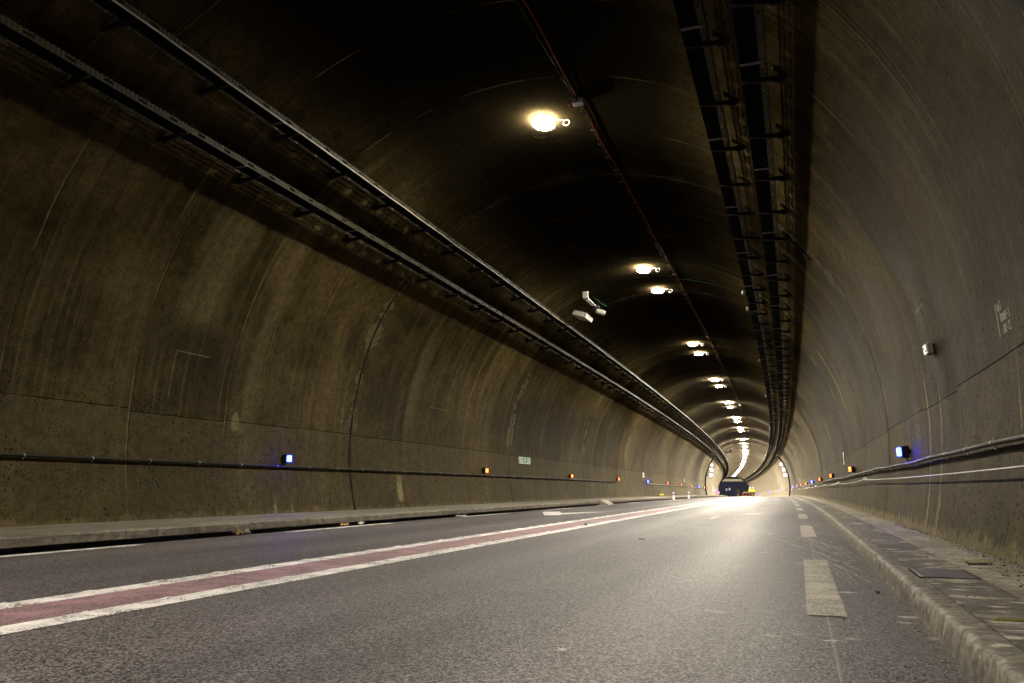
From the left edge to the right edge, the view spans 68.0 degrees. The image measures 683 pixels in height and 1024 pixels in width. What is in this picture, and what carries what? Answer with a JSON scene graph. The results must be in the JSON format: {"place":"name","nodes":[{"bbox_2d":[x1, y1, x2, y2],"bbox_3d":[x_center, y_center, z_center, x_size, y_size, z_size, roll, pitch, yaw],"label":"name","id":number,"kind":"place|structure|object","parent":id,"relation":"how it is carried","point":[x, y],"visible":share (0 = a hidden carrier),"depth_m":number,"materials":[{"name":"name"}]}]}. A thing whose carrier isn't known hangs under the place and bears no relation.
{"place":"outdoors","nodes":[
{"label":"outdoors","id":0,"kind":"place"},
{"bbox_2d":[0,495,727,554],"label":"pavement","id":1,"kind":"structure","parent":0,"point":[30,539],"depth_m":10.41,"materials":[{"name":"grey concrete"}]},
{"bbox_2d":[705,457,713,494],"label":"sign pole","id":2,"kind":"object","parent":1,"relation":"on","point":[711,464],"visible":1,"depth_m":98.71,"materials":[{"name":"black metal"}]},
{"bbox_2d":[0,497,976,682],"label":"road","id":3,"kind":"structure","parent":0,"point":[693,595],"depth_m":3.84,"materials":[{"name":"grey asphalt"}]},
{"bbox_2d":[231,529,243,534],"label":"dead leaves","id":4,"kind":"object","parent":3,"relation":"on","point":[238,532],"visible":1,"depth_m":10.02,"materials":[{"name":"brown plant"}]},
{"bbox_2d":[0,499,674,556],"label":"edge line","id":5,"kind":"object","parent":3,"relation":"on","point":[142,544],"visible":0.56,"depth_m":8.10,"materials":[{"name":"white paint"}]},
{"bbox_2d":[0,497,743,625],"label":"strip","id":6,"kind":"object","parent":3,"relation":"on","point":[22,614],"visible":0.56,"depth_m":5.13,"materials":[{"name":"red paint"}]},
{"bbox_2d":[0,497,746,634],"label":"lines","id":7,"kind":"object","parent":3,"relation":"on","point":[35,624],"visible":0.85,"depth_m":5.04,"materials":[{"name":"white paint"}]},
{"bbox_2d":[543,512,593,514],"bbox_3d":[1.175,4.355,19.285,1.502,0.006,3.572,-6,-12,28],"label":"lane arrow","id":8,"kind":"object","parent":3,"relation":"on","point":[552,513],"visible":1,"depth_m":18.80,"materials":[{"name":"white paint"}]},
{"bbox_2d":[599,500,613,504],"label":"ramp block","id":9,"kind":"structure","parent":3,"relation":"on","point":[605,502],"depth_m":29.20,"materials":[{"name":"concrete"}]},
{"bbox_2d":[742,492,749,496],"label":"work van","id":10,"kind":"object","parent":3,"relation":"on","point":[745,494],"visible":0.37,"depth_m":236.05,"materials":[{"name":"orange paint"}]},
{"bbox_2d":[790,499,847,616],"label":"lane dashes","id":11,"kind":"object","parent":3,"relation":"on","point":[822,595],"visible":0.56,"depth_m":4.72,"materials":[{"name":"paint"}]},
{"bbox_2d":[774,536,877,583],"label":"scrape marks","id":12,"kind":"object","parent":3,"relation":"on","point":[830,557],"visible":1,"depth_m":7.06},
{"bbox_2d":[772,496,1023,682],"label":"kerb","id":13,"kind":"structure","parent":3,"relation":"on","point":[969,641],"depth_m":3.12,"materials":[{"name":"concrete"}]},
{"bbox_2d":[803,522,1023,682],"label":"grit","id":14,"kind":"object","parent":3,"relation":"on","point":[990,562],"visible":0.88,"depth_m":4.93,"materials":[{"name":"gravel"}]},
{"bbox_2d":[718,477,750,496],"label":"sky","id":15,"kind":"structure","parent":0,"point":[742,486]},
{"bbox_2d":[794,496,1023,651],"bbox_3d":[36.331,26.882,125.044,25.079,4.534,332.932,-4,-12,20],"label":"pavement","id":16,"kind":"structure","parent":0,"point":[986,592],"depth_m":4.84,"materials":[{"name":"grey concrete"}]},
{"bbox_2d":[0,0,1023,565],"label":"tunnel","id":17,"kind":"structure","parent":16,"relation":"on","point":[176,300],"depth_m":11.66,"materials":[{"name":"concrete"}]},
{"bbox_2d":[282,454,291,465],"bbox_3d":[-4.220,2.221,14.200,0.178,0.220,0.135,-4,-12,20],"label":"marker light","id":18,"kind":"object","parent":17,"relation":"attached to","point":[286,458],"visible":1,"depth_m":14.15,"materials":[{"name":"blue plastic"}]},
{"bbox_2d":[0,453,616,481],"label":"conduit","id":19,"kind":"object","parent":17,"relation":"attached to","point":[23,455],"visible":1,"depth_m":12.55,"materials":[{"name":"black plastic"}]},
{"bbox_2d":[0,12,725,481],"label":"cable tray","id":20,"kind":"object","parent":17,"relation":"attached to","point":[36,48],"visible":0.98,"depth_m":11.20,"materials":[{"name":"metal"}]},
{"bbox_2d":[86,0,728,479],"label":"cable tray","id":21,"kind":"object","parent":17,"relation":"attached to","point":[130,22],"visible":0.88,"depth_m":11.89,"materials":[{"name":"metal"}]},
{"bbox_2d":[112,0,728,464],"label":"pale cable","id":22,"kind":"object","parent":21,"relation":"attached to","point":[340,162],"visible":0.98,"depth_m":11.51,"materials":[{"name":"grey metal"}]},
{"bbox_2d":[518,457,530,463],"bbox_3d":[0.457,4.257,27.143,0.030,0.230,1.320,-4,-12,19],"label":"exit sign","id":23,"kind":"object","parent":17,"relation":"attached to","point":[523,460],"visible":1,"depth_m":27.08,"materials":[{"name":"plastic"}]},
{"bbox_2d":[532,113,569,130],"bbox_3d":[0.639,-3.817,13.283,0.628,0.204,0.466,3,-11,-16],"label":"ceiling lamp","id":24,"kind":"object","parent":17,"relation":"attached to","point":[541,122],"visible":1,"depth_m":13.17,"materials":[{"name":"white glass"}]},
{"bbox_2d":[571,97,584,106],"bbox_3d":[1.085,-3.928,12.447,0.200,0.088,0.230,-4,-12,20],"label":"junction box","id":25,"kind":"object","parent":17,"relation":"attached to","point":[579,101],"visible":1,"depth_m":12.40,"materials":[{"name":"grey plastic"}]},
{"bbox_2d":[572,310,592,322],"bbox_3d":[2.250,-0.804,24.173,0.452,0.150,0.840,15,-5,22],"label":"equipment box","id":26,"kind":"object","parent":17,"relation":"attached to","point":[580,315],"visible":1,"depth_m":23.88,"materials":[{"name":"grey paint"}]},
{"bbox_2d":[583,291,605,315],"bbox_3d":[2.556,-1.157,23.673,0.453,0.473,1.517,-4,-12,19],"label":"traffic camera","id":27,"kind":"object","parent":17,"relation":"attached to","point":[595,309],"visible":1,"depth_m":24.03,"materials":[{"name":"grey paint"}]},
{"bbox_2d":[516,0,750,456],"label":"orange cable","id":28,"kind":"object","parent":17,"relation":"attached to","point":[566,77],"visible":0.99,"depth_m":14.62,"materials":[{"name":"plastic"}]},
{"bbox_2d":[637,265,659,272],"bbox_3d":[3.933,-2.094,22.157,0.628,0.204,0.466,3,-11,-17],"label":"ceiling lamp","id":29,"kind":"object","parent":17,"relation":"attached to","point":[643,269],"visible":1,"depth_m":22.02,"materials":[{"name":"white glass"}]},
{"bbox_2d":[652,286,671,292],"bbox_3d":[4.780,-1.645,24.461,0.628,0.204,0.466,3,-11,-17],"label":"ceiling lamp","id":30,"kind":"object","parent":17,"relation":"attached to","point":[656,289],"visible":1,"depth_m":24.31,"materials":[{"name":"white glass"}]},
{"bbox_2d":[645,483,716,491],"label":"conduit","id":31,"kind":"object","parent":17,"relation":"attached to","point":[676,485],"visible":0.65,"depth_m":65.14,"materials":[{"name":"metal"}]},
{"bbox_2d":[689,342,703,345],"bbox_3d":[8.060,0.118,33.473,0.628,0.204,0.466,3,-11,-17],"label":"ceiling lamp","id":32,"kind":"object","parent":17,"relation":"attached to","point":[692,344],"visible":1,"depth_m":33.32,"materials":[{"name":"white glass"}]},
{"bbox_2d":[695,351,708,354],"bbox_3d":[8.878,0.563,35.745,0.628,0.204,0.466,3,-11,-17],"label":"ceiling lamp","id":33,"kind":"object","parent":17,"relation":"attached to","point":[698,353],"visible":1,"depth_m":35.59,"materials":[{"name":"white glass"}]},
{"bbox_2d":[673,0,776,479],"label":"cable tray","id":34,"kind":"object","parent":17,"relation":"attached to","point":[695,45],"visible":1,"depth_m":11.89,"materials":[{"name":"metal"}]},
{"bbox_2d":[731,0,791,481],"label":"cable tray","id":35,"kind":"object","parent":17,"relation":"attached to","point":[746,32],"visible":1,"depth_m":10.66,"materials":[{"name":"metal"}]},
{"bbox_2d":[783,235,810,260],"bbox_3d":[5.317,-1.753,14.158,0.474,0.572,0.041,-3,-11,16],"label":"black cable","id":36,"kind":"object","parent":17,"relation":"attached to","point":[800,250],"visible":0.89,"depth_m":14.12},
{"bbox_2d":[794,406,821,477],"bbox_3d":[15.169,5.120,39.028,1.186,3.907,0.062,-4,-12,19],"label":"red cable","id":37,"kind":"object","parent":17,"relation":"attached to","point":[816,445],"visible":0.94,"depth_m":38.81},
{"bbox_2d":[849,466,855,473],"bbox_3d":[8.840,3.342,19.698,0.178,0.220,0.135,-4,-12,19],"label":"marker light","id":38,"kind":"object","parent":17,"relation":"attached to","point":[852,468],"visible":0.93,"depth_m":19.65,"materials":[{"name":"orange plastic"}]},
{"bbox_2d":[770,465,1023,493],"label":"pale wire","id":39,"kind":"object","parent":17,"relation":"attached to","point":[985,470],"visible":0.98,"depth_m":7.30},
{"bbox_2d":[896,446,910,461],"bbox_3d":[5.429,1.556,10.504,0.178,0.220,0.135,-4,-12,20],"label":"marker light","id":40,"kind":"object","parent":17,"relation":"attached to","point":[903,451],"visible":0.99,"depth_m":10.46,"materials":[{"name":"black plastic"}]},
{"bbox_2d":[821,434,1023,482],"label":"conduit","id":41,"kind":"object","parent":17,"relation":"attached to","point":[1010,439],"visible":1,"depth_m":7.12,"materials":[{"name":"black metal"}]},
{"bbox_2d":[922,342,933,355],"bbox_3d":[4.570,0.086,8.340,0.084,0.125,0.190,-9,-13,19],"label":"wall box","id":42,"kind":"object","parent":17,"relation":"attached to","point":[928,349],"visible":1,"depth_m":8.26,"materials":[{"name":"grey"}]},
{"bbox_2d":[776,455,790,495],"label":"sign pole","id":43,"kind":"object","parent":16,"relation":"on","point":[781,463],"visible":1,"depth_m":92.34,"materials":[{"name":"black metal"}]},
{"bbox_2d":[908,568,981,578],"bbox_3d":[2.552,1.377,4.495,0.312,0.011,0.500,-4,-12,20],"label":"access cover","id":44,"kind":"object","parent":16,"relation":"on","point":[939,573],"visible":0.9,"depth_m":4.47,"materials":[{"name":"metal"}]},
{"bbox_2d":[963,557,988,564],"bbox_3d":[3.072,1.454,5.025,0.140,0.050,0.086,-4,-12,20],"label":"stone","id":45,"kind":"object","parent":16,"relation":"on","point":[976,560],"visible":0.93,"depth_m":5.00,"materials":[{"name":"beige stone"}]},
{"bbox_2d":[993,618,1023,620],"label":"plastic strip","id":46,"kind":"object","parent":16,"relation":"on","point":[1000,619],"visible":1,"depth_m":2.88,"materials":[{"name":"yellow plastic"}]}
]}

